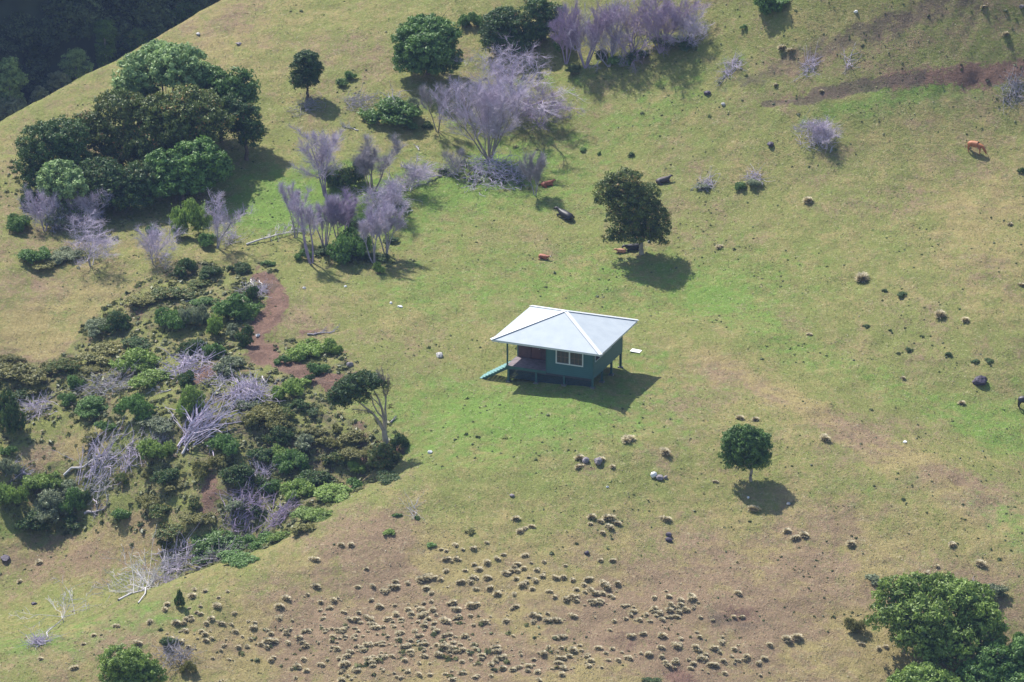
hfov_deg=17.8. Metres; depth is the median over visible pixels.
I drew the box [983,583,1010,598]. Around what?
bush
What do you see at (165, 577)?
brush pile
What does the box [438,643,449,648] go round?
grass tussock
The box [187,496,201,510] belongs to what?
bush
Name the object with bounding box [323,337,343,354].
bush
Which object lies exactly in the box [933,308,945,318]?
grass tussock
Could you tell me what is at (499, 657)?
grass tussock
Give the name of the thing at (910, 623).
tree
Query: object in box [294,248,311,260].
bush
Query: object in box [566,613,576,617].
grass tussock
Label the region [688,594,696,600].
grass tussock
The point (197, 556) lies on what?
bush
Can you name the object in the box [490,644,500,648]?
grass tussock
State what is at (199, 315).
bush
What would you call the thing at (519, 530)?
grass tussock
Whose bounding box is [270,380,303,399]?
bush
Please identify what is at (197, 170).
tree
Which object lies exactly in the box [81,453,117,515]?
brush pile
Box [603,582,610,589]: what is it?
grass tussock
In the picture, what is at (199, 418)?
brush pile
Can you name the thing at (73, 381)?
bush
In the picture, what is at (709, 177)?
brush pile
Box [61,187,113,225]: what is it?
bare tree
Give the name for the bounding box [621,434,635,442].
grass tussock
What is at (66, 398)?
bush
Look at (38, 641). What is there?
brush pile
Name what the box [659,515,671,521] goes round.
grass tussock
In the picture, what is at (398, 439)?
bush
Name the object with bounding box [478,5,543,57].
tree
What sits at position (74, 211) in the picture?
bush
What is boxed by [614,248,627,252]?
calf
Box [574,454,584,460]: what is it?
grass tussock
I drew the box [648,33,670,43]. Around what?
bush
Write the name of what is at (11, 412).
bush
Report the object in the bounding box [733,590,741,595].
grass tussock
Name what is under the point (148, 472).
bush
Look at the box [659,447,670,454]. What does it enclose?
grass tussock
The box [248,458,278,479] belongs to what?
brush pile
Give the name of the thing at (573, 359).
window
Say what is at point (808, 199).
grass tussock
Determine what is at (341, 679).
grass tussock
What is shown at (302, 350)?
bush
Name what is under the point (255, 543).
bush
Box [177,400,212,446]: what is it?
fallen tree
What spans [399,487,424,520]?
bare shrub
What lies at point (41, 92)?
tree
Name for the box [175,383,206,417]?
bush
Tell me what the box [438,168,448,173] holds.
bush
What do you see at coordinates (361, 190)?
brush pile
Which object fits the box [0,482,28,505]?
bush
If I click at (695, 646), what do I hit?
grass tussock
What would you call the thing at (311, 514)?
bush
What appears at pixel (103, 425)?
bush
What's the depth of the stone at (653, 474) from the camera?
275.04 m
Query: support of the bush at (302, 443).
on the ground at (944, 70)
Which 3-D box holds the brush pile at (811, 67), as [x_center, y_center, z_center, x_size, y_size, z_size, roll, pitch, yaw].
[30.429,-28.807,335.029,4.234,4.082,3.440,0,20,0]
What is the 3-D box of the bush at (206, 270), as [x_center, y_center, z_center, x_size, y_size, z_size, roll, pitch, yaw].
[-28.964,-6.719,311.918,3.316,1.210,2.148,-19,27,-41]
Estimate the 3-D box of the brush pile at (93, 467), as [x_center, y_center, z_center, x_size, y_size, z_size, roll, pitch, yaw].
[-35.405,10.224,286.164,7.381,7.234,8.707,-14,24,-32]
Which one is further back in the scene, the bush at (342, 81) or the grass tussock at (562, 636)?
the bush at (342, 81)
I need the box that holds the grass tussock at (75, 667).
[69,665,78,669]
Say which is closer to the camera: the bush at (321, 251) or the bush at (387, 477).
the bush at (387, 477)
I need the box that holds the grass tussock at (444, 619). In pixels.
[439,616,450,623]
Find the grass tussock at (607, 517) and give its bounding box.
[600,513,614,520]
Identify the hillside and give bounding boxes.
[0,0,219,103]
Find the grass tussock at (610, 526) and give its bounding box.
[603,523,613,529]
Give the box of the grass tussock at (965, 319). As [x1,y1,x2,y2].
[961,316,969,321]
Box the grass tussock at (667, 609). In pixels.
[665,607,671,611]
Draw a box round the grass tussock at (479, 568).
[475,566,481,571]
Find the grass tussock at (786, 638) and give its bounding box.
[782,635,792,641]
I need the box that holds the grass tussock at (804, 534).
[799,530,808,537]
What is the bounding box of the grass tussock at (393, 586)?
[387,584,399,589]
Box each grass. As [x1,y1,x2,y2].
[0,0,1023,681]
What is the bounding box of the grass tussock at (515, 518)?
[511,515,519,520]
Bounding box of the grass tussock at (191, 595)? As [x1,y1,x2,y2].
[187,592,196,597]
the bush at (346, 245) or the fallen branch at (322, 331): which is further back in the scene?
the bush at (346, 245)
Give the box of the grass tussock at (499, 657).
[494,655,503,659]
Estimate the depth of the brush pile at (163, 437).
284.33 m
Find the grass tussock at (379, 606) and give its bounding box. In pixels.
[375,603,382,608]
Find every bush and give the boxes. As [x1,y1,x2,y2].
[0,354,25,362]
[0,360,47,385]
[0,387,26,434]
[0,444,17,455]
[0,458,20,475]
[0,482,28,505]
[5,213,30,232]
[12,388,33,398]
[14,246,51,263]
[14,510,50,530]
[19,185,36,207]
[20,469,63,490]
[26,385,47,393]
[30,488,73,522]
[31,259,64,269]
[42,358,82,372]
[43,204,74,229]
[47,244,83,264]
[49,197,96,216]
[57,391,76,406]
[57,486,87,513]
[61,478,82,493]
[62,514,83,529]
[67,373,86,388]
[73,395,108,417]
[77,339,120,363]
[79,361,109,372]
[81,432,103,442]
[81,487,90,500]
[84,317,106,337]
[94,420,118,431]
[97,309,131,333]
[108,347,160,371]
[110,507,131,519]
[112,391,155,420]
[114,471,128,483]
[120,334,151,349]
[125,291,157,306]
[128,368,171,388]
[133,493,159,509]
[134,434,176,459]
[136,415,174,432]
[139,467,153,478]
[145,223,159,233]
[147,504,171,517]
[149,285,197,299]
[149,468,180,484]
[152,521,185,538]
[153,304,194,329]
[156,537,169,549]
[158,635,179,644]
[163,477,188,492]
[167,196,212,236]
[173,258,196,276]
[174,589,185,606]
[175,338,208,354]
[175,370,195,389]
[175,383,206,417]
[176,299,209,324]
[178,660,196,673]
[180,512,216,524]
[186,278,213,289]
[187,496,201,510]
[188,296,220,305]
[190,459,213,476]
[190,529,249,557]
[190,550,217,564]
[198,232,214,246]
[199,265,223,279]
[201,343,225,358]
[204,433,240,455]
[206,313,223,334]
[206,453,230,467]
[211,291,264,320]
[211,353,244,375]
[216,549,260,568]
[218,461,268,491]
[224,495,247,511]
[225,323,238,336]
[226,261,250,274]
[233,322,254,346]
[234,399,261,409]
[239,400,284,426]
[241,531,273,550]
[243,285,260,300]
[244,504,268,517]
[246,446,273,461]
[259,478,282,493]
[260,260,276,265]
[261,424,294,443]
[264,413,293,428]
[266,531,290,540]
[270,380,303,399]
[271,443,287,454]
[272,448,309,474]
[273,355,291,364]
[278,407,296,417]
[279,478,315,501]
[284,337,327,361]
[284,377,311,386]
[284,398,309,408]
[289,505,332,521]
[289,521,315,534]
[293,468,336,490]
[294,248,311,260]
[294,433,314,449]
[301,407,317,417]
[304,373,314,382]
[304,427,329,435]
[306,363,330,374]
[313,436,339,447]
[313,483,352,502]
[314,244,331,255]
[319,162,356,187]
[322,450,348,465]
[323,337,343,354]
[325,227,373,265]
[332,423,342,432]
[335,78,347,84]
[337,429,368,442]
[337,445,371,459]
[344,70,357,78]
[344,210,370,225]
[345,477,362,489]
[347,461,365,473]
[353,161,365,181]
[356,95,422,124]
[358,251,389,261]
[365,441,404,469]
[372,261,385,272]
[376,470,401,484]
[382,528,394,534]
[383,236,400,242]
[390,431,409,450]
[391,513,401,516]
[392,197,410,206]
[403,121,417,129]
[405,97,419,110]
[421,120,433,127]
[426,542,436,547]
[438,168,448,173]
[457,11,483,25]
[463,527,474,533]
[553,28,567,51]
[564,65,580,72]
[594,49,608,61]
[607,55,632,65]
[624,49,651,59]
[641,677,662,681]
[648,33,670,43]
[659,33,696,50]
[694,182,711,188]
[734,182,746,189]
[746,178,764,185]
[753,0,782,15]
[767,0,790,4]
[844,617,867,632]
[864,573,885,584]
[896,291,907,297]
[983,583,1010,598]
[984,357,993,362]
[1011,631,1023,640]
[1017,167,1023,172]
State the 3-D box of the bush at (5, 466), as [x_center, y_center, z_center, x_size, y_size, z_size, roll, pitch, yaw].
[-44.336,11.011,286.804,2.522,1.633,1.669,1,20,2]
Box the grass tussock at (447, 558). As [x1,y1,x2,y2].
[441,556,450,560]
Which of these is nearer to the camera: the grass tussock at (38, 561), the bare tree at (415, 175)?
the grass tussock at (38, 561)
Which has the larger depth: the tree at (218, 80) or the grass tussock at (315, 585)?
the tree at (218, 80)
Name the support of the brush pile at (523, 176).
on the ground at (944, 70)
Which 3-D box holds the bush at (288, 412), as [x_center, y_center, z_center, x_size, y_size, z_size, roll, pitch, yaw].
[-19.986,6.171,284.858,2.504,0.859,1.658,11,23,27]
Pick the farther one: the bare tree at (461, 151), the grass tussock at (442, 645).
the bare tree at (461, 151)
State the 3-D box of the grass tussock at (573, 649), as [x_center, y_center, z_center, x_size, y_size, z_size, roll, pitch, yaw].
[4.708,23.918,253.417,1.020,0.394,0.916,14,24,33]
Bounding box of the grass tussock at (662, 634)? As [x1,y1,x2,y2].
[657,631,667,637]
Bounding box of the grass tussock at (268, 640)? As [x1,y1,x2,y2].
[263,637,274,642]
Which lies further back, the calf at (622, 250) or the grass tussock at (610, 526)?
the calf at (622, 250)
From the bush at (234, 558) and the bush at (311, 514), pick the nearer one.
the bush at (234, 558)
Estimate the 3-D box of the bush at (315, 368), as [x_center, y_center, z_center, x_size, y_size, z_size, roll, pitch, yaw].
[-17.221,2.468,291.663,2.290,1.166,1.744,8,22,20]
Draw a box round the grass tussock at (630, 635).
[627,633,635,637]
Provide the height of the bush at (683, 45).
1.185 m
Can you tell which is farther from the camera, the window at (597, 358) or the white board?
the white board
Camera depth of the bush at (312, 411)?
285.04 m
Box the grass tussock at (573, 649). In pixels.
[568,646,576,652]
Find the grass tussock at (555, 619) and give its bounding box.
[551,617,561,622]
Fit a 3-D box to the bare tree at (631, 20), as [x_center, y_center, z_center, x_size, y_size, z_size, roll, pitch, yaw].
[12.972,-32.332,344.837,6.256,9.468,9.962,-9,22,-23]
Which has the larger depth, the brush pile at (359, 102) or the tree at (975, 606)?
the brush pile at (359, 102)
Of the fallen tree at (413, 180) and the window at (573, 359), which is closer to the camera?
the window at (573, 359)
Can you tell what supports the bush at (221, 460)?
on the ground at (944, 70)
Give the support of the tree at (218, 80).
on the ground at (944, 70)
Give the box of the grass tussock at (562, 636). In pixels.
[557,634,567,639]
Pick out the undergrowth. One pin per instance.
(250, 429)
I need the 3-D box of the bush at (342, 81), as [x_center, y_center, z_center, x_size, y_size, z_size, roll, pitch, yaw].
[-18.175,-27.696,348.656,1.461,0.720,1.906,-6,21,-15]
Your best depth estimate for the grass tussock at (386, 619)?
257.28 m
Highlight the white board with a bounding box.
[630,348,641,352]
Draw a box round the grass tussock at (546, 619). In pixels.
[542,618,551,622]
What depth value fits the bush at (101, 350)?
299.90 m
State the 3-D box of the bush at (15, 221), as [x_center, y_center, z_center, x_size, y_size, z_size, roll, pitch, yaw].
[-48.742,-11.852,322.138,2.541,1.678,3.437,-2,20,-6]
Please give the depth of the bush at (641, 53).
345.01 m
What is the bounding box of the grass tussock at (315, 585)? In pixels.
[310,583,320,588]
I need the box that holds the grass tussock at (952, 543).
[948,541,956,546]
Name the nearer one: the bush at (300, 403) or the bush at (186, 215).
the bush at (300, 403)
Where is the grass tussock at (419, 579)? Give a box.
[415,575,423,581]
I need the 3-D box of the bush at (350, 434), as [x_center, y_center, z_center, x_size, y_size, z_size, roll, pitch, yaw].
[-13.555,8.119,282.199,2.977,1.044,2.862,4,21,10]
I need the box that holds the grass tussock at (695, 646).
[691,643,699,648]
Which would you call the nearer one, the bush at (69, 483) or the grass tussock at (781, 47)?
the bush at (69, 483)
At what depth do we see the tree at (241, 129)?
333.24 m
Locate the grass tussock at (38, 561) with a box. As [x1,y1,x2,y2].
[35,559,42,564]
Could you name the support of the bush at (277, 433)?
on the ground at (944, 70)
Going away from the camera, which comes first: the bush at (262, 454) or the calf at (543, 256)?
the bush at (262, 454)
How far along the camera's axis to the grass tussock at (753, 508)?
272.08 m
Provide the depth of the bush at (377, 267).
312.90 m
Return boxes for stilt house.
[480,305,638,388]
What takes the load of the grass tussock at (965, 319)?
on the ground at (944, 70)
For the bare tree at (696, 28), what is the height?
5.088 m
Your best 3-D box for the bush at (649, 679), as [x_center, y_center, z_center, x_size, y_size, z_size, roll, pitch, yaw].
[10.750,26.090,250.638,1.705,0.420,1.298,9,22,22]
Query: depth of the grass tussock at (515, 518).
268.34 m
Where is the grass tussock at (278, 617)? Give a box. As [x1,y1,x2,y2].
[274,614,281,620]
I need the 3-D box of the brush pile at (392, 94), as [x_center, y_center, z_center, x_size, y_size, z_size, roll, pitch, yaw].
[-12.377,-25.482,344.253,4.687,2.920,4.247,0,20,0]
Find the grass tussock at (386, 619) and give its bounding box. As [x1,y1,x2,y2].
[383,617,392,621]
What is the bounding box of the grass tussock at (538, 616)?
[534,613,541,619]
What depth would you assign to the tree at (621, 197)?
315.31 m
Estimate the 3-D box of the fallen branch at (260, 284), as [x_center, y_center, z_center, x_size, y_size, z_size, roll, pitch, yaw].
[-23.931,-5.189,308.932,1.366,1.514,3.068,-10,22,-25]
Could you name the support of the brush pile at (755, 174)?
on the ground at (944, 70)
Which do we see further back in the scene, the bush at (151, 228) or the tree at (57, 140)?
the tree at (57, 140)
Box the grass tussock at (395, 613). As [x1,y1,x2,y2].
[392,610,398,616]
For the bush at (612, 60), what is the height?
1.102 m
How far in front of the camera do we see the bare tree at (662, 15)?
342.86 m
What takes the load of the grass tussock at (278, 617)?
on the ground at (944, 70)
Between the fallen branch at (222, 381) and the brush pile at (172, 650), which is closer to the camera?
the brush pile at (172, 650)
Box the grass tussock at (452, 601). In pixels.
[449,599,456,604]
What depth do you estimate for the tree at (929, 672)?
251.69 m
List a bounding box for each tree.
[0,56,28,119]
[0,95,28,120]
[9,578,110,637]
[12,114,91,193]
[14,184,64,232]
[28,85,48,105]
[35,158,89,206]
[43,70,70,92]
[57,47,93,83]
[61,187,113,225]
[61,210,119,266]
[63,429,121,475]
[69,88,181,167]
[69,153,163,211]
[91,18,117,67]
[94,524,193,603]
[94,544,187,600]
[95,643,168,681]
[104,379,131,394]
[110,38,213,102]
[117,74,238,161]
[118,28,152,52]
[132,218,186,269]
[141,135,234,199]
[168,1,201,26]
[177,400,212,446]
[181,343,206,358]
[181,403,228,454]
[191,63,260,142]
[202,188,255,247]
[214,90,269,160]
[246,221,314,244]
[277,179,306,237]
[285,185,323,263]
[286,124,345,195]
[287,49,324,100]
[305,192,339,246]
[321,187,363,237]
[326,368,392,443]
[347,132,404,191]
[356,201,391,262]
[363,178,410,213]
[363,197,410,254]
[390,10,463,75]
[394,155,437,191]
[394,167,441,187]
[416,82,455,131]
[426,73,532,160]
[439,147,467,173]
[443,74,488,122]
[449,33,584,127]
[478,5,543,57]
[512,80,584,133]
[516,149,547,195]
[519,0,564,40]
[546,3,589,63]
[559,0,626,67]
[565,0,630,68]
[591,166,671,254]
[601,0,674,72]
[630,0,711,53]
[662,3,713,48]
[718,423,774,481]
[792,114,844,148]
[863,570,972,668]
[884,661,961,681]
[926,577,1009,658]
[954,635,1023,681]
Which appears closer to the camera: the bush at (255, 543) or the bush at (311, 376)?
the bush at (255, 543)
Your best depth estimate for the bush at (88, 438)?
287.68 m
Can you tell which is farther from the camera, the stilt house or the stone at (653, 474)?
the stilt house
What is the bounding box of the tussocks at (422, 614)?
[163,540,771,681]
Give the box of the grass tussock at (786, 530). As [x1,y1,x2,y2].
[782,527,791,532]
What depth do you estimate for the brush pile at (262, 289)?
307.36 m
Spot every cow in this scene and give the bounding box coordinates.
[539,179,555,187]
[553,206,574,221]
[621,243,643,251]
[656,174,672,185]
[965,141,986,153]
[1015,396,1023,409]
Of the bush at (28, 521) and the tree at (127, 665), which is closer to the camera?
the tree at (127, 665)
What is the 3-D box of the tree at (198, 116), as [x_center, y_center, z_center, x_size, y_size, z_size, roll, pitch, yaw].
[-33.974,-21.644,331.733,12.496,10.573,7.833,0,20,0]
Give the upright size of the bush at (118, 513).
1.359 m
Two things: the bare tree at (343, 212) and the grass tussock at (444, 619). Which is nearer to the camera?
the grass tussock at (444, 619)
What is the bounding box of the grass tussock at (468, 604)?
[465,601,472,607]
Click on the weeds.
(602, 306)
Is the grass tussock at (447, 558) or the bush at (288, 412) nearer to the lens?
the grass tussock at (447, 558)
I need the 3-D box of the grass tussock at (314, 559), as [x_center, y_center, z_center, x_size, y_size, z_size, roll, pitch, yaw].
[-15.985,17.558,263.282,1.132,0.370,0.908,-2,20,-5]
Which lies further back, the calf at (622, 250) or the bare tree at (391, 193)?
the bare tree at (391, 193)
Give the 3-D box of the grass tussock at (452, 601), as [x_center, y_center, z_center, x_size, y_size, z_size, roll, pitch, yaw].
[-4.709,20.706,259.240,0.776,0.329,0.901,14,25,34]
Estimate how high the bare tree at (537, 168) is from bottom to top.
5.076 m
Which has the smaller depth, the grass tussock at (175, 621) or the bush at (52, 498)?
the grass tussock at (175, 621)
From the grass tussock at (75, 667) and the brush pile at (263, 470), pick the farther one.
the brush pile at (263, 470)
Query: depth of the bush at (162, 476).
280.51 m
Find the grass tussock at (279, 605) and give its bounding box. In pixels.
[273,603,285,608]
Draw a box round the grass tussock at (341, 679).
[336,677,344,681]
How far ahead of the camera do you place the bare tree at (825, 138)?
328.34 m
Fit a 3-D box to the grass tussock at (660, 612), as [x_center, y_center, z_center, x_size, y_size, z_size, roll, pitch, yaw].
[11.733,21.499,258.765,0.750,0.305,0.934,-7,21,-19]
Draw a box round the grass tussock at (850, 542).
[845,539,856,545]
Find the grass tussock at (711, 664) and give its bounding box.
[705,661,715,666]
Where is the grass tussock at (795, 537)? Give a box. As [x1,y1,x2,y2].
[790,534,799,539]
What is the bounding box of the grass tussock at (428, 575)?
[424,573,431,579]
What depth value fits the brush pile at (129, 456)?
284.28 m
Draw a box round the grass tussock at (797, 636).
[791,633,802,640]
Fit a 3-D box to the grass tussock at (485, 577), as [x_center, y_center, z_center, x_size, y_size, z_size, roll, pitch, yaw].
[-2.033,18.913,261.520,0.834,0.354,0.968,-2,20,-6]
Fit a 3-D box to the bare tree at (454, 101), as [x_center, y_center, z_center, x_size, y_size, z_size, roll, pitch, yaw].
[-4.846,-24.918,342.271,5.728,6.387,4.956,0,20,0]
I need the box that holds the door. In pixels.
[531,347,540,358]
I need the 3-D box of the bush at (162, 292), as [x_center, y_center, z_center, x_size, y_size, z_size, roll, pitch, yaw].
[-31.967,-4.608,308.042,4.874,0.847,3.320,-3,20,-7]
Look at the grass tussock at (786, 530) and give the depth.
269.54 m
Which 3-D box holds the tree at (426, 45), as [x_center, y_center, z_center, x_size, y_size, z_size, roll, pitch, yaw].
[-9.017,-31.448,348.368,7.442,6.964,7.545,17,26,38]
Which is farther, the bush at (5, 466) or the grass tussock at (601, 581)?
the bush at (5, 466)
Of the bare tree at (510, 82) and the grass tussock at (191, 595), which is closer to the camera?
the grass tussock at (191, 595)
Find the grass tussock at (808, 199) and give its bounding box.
[802,196,812,203]
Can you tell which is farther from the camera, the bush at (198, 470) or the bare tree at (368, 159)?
the bare tree at (368, 159)
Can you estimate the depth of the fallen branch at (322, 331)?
299.78 m
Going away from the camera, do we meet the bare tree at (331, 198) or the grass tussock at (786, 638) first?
the grass tussock at (786, 638)
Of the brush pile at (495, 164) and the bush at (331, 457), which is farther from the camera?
the brush pile at (495, 164)
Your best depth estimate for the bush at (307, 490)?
275.71 m
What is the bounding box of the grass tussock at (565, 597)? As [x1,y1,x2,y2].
[562,595,570,600]
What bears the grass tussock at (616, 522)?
on the ground at (944, 70)
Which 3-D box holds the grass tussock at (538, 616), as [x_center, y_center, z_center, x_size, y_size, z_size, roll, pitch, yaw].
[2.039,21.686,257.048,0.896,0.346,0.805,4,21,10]
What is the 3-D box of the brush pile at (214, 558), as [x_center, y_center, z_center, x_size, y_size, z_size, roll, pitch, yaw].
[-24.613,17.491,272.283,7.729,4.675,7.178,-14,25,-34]
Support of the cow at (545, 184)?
on the ground at (944, 70)
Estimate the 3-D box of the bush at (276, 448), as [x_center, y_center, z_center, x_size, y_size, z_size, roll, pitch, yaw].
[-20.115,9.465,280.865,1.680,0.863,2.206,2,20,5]
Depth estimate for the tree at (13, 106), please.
453.31 m
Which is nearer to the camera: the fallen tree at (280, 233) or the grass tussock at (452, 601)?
the grass tussock at (452, 601)
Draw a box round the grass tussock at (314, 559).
[308,557,318,561]
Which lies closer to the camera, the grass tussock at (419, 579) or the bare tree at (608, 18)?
the grass tussock at (419, 579)
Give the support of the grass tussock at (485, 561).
on the ground at (944, 70)
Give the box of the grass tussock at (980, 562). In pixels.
[975,559,986,566]
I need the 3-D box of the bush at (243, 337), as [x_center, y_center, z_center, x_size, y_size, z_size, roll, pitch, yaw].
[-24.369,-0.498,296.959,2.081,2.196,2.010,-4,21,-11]
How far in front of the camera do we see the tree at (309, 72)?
344.96 m
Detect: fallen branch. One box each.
[84,493,109,515]
[146,386,171,394]
[216,375,229,390]
[250,277,267,291]
[307,326,338,334]
[340,120,357,130]
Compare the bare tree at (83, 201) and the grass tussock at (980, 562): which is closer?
the grass tussock at (980, 562)
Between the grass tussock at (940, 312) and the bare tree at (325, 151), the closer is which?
the grass tussock at (940, 312)
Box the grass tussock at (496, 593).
[491,590,501,596]
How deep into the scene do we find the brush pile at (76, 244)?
318.53 m
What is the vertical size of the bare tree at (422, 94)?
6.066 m
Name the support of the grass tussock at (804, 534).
on the ground at (944, 70)
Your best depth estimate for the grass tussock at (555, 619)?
256.85 m
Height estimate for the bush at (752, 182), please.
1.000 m
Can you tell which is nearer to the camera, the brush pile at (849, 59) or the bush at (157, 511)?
the bush at (157, 511)
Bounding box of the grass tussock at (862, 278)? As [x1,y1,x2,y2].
[854,271,869,282]
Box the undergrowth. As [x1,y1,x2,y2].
[0,63,561,677]
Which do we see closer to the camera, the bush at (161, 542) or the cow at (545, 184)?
the bush at (161, 542)
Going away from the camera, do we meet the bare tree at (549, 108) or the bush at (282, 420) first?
the bush at (282, 420)
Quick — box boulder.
[972,375,987,385]
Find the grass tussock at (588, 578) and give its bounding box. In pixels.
[583,576,591,581]
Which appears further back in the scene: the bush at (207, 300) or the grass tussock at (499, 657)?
the bush at (207, 300)
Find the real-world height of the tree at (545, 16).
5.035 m
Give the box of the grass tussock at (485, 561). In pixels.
[482,559,489,564]
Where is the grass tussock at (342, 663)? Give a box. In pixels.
[337,659,346,667]
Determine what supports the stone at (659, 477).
on the ground at (944, 70)
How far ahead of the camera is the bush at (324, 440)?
281.67 m
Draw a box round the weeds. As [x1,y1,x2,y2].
[0,0,1023,679]
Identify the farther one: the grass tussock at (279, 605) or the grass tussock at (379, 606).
the grass tussock at (379, 606)
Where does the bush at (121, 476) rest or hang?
on the ground at (944, 70)
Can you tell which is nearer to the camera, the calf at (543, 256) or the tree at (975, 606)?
the tree at (975, 606)
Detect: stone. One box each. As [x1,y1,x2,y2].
[0,555,9,560]
[346,362,353,366]
[436,352,442,357]
[582,457,588,462]
[594,457,601,465]
[650,472,656,477]
[656,474,663,479]
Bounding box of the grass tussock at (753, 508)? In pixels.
[748,505,760,511]
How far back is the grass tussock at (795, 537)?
268.76 m
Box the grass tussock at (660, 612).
[656,609,662,615]
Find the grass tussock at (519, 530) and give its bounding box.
[515,528,523,533]
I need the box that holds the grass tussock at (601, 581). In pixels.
[598,579,606,584]
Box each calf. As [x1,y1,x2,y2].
[538,254,550,259]
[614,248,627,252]
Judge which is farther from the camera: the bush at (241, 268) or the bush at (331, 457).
the bush at (241, 268)
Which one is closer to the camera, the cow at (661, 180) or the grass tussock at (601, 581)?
the grass tussock at (601, 581)
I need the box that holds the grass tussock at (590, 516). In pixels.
[586,514,595,518]
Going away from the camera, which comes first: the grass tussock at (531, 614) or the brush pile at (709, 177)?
the grass tussock at (531, 614)
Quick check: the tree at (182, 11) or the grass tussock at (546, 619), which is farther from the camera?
the tree at (182, 11)
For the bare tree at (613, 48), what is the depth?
345.83 m
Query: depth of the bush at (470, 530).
266.75 m
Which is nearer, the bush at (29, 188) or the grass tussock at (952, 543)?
the grass tussock at (952, 543)
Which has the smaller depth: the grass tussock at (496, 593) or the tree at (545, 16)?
the grass tussock at (496, 593)
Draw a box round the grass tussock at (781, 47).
[777,44,785,49]
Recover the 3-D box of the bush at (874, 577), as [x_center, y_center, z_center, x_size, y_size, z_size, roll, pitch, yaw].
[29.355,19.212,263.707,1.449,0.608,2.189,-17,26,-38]
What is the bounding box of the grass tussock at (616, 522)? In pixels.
[612,520,621,524]
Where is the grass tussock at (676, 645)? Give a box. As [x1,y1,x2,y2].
[671,641,681,647]
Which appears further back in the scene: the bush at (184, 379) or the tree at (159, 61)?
the tree at (159, 61)
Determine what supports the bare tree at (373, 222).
on the ground at (944, 70)
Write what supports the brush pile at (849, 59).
on the ground at (944, 70)
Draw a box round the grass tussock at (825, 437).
[820,433,830,441]
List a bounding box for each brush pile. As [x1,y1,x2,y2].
[5,455,38,489]
[11,626,64,648]
[15,388,57,422]
[21,193,51,214]
[48,413,138,503]
[61,231,96,254]
[70,359,143,403]
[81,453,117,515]
[105,425,148,488]
[135,517,204,577]
[140,339,225,385]
[142,425,173,461]
[150,561,181,585]
[152,635,206,672]
[165,382,245,455]
[168,527,254,572]
[189,365,233,386]
[209,368,285,410]
[213,224,253,248]
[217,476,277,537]
[234,277,271,300]
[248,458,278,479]
[257,491,309,537]
[285,93,325,116]
[337,75,379,111]
[353,176,410,210]
[375,167,422,203]
[378,84,411,103]
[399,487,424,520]
[431,157,461,177]
[451,145,526,195]
[500,159,542,185]
[690,166,720,190]
[711,62,732,83]
[719,48,748,84]
[740,164,771,184]
[793,43,824,80]
[796,108,841,151]
[841,45,861,76]
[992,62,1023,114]
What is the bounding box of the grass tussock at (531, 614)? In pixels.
[528,612,535,617]
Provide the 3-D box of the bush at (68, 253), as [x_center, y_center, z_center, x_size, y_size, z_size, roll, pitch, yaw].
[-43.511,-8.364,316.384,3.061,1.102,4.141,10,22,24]
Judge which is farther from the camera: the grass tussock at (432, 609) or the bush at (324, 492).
the bush at (324, 492)
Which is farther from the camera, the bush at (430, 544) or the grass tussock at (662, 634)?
the bush at (430, 544)
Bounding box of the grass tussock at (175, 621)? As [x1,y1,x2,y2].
[171,619,180,624]
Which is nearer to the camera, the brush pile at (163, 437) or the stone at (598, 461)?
the stone at (598, 461)
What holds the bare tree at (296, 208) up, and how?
on the ground at (944, 70)
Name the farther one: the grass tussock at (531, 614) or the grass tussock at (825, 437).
the grass tussock at (825, 437)
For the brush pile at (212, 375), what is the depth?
290.72 m
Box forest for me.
[0,0,216,103]
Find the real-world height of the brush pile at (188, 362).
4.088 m
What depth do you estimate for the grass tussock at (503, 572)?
262.14 m
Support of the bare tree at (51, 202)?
on the ground at (944, 70)
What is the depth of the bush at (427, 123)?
341.57 m
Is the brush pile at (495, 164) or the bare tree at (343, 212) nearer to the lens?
the bare tree at (343, 212)
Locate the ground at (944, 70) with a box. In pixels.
[0,0,1023,681]
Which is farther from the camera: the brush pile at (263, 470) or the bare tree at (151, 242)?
the bare tree at (151, 242)
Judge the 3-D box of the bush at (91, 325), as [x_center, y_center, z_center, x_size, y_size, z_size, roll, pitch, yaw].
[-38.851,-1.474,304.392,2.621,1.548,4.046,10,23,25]
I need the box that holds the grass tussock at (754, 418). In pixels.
[750,416,758,420]
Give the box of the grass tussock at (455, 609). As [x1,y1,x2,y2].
[450,607,461,611]
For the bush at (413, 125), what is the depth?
341.15 m
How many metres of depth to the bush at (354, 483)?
276.12 m
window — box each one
[556,350,582,366]
[595,346,611,361]
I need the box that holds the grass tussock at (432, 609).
[428,606,436,611]
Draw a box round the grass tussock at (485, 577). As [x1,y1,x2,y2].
[482,574,489,579]
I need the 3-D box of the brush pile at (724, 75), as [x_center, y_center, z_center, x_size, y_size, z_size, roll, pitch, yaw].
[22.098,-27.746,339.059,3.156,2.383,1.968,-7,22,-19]
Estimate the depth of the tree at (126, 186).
324.89 m
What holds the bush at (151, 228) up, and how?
on the ground at (944, 70)
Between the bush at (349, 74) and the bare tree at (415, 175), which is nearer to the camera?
the bare tree at (415, 175)
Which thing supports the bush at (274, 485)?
on the ground at (944, 70)
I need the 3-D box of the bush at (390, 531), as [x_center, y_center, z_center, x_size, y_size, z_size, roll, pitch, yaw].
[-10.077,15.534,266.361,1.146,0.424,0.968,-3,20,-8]
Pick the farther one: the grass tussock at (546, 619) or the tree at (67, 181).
the tree at (67, 181)
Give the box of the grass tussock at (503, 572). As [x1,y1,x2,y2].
[500,570,509,575]
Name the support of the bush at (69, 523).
on the ground at (944, 70)
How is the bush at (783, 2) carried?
on the ground at (944, 70)
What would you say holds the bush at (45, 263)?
on the ground at (944, 70)
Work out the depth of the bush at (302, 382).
289.15 m
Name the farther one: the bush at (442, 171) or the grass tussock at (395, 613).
the bush at (442, 171)

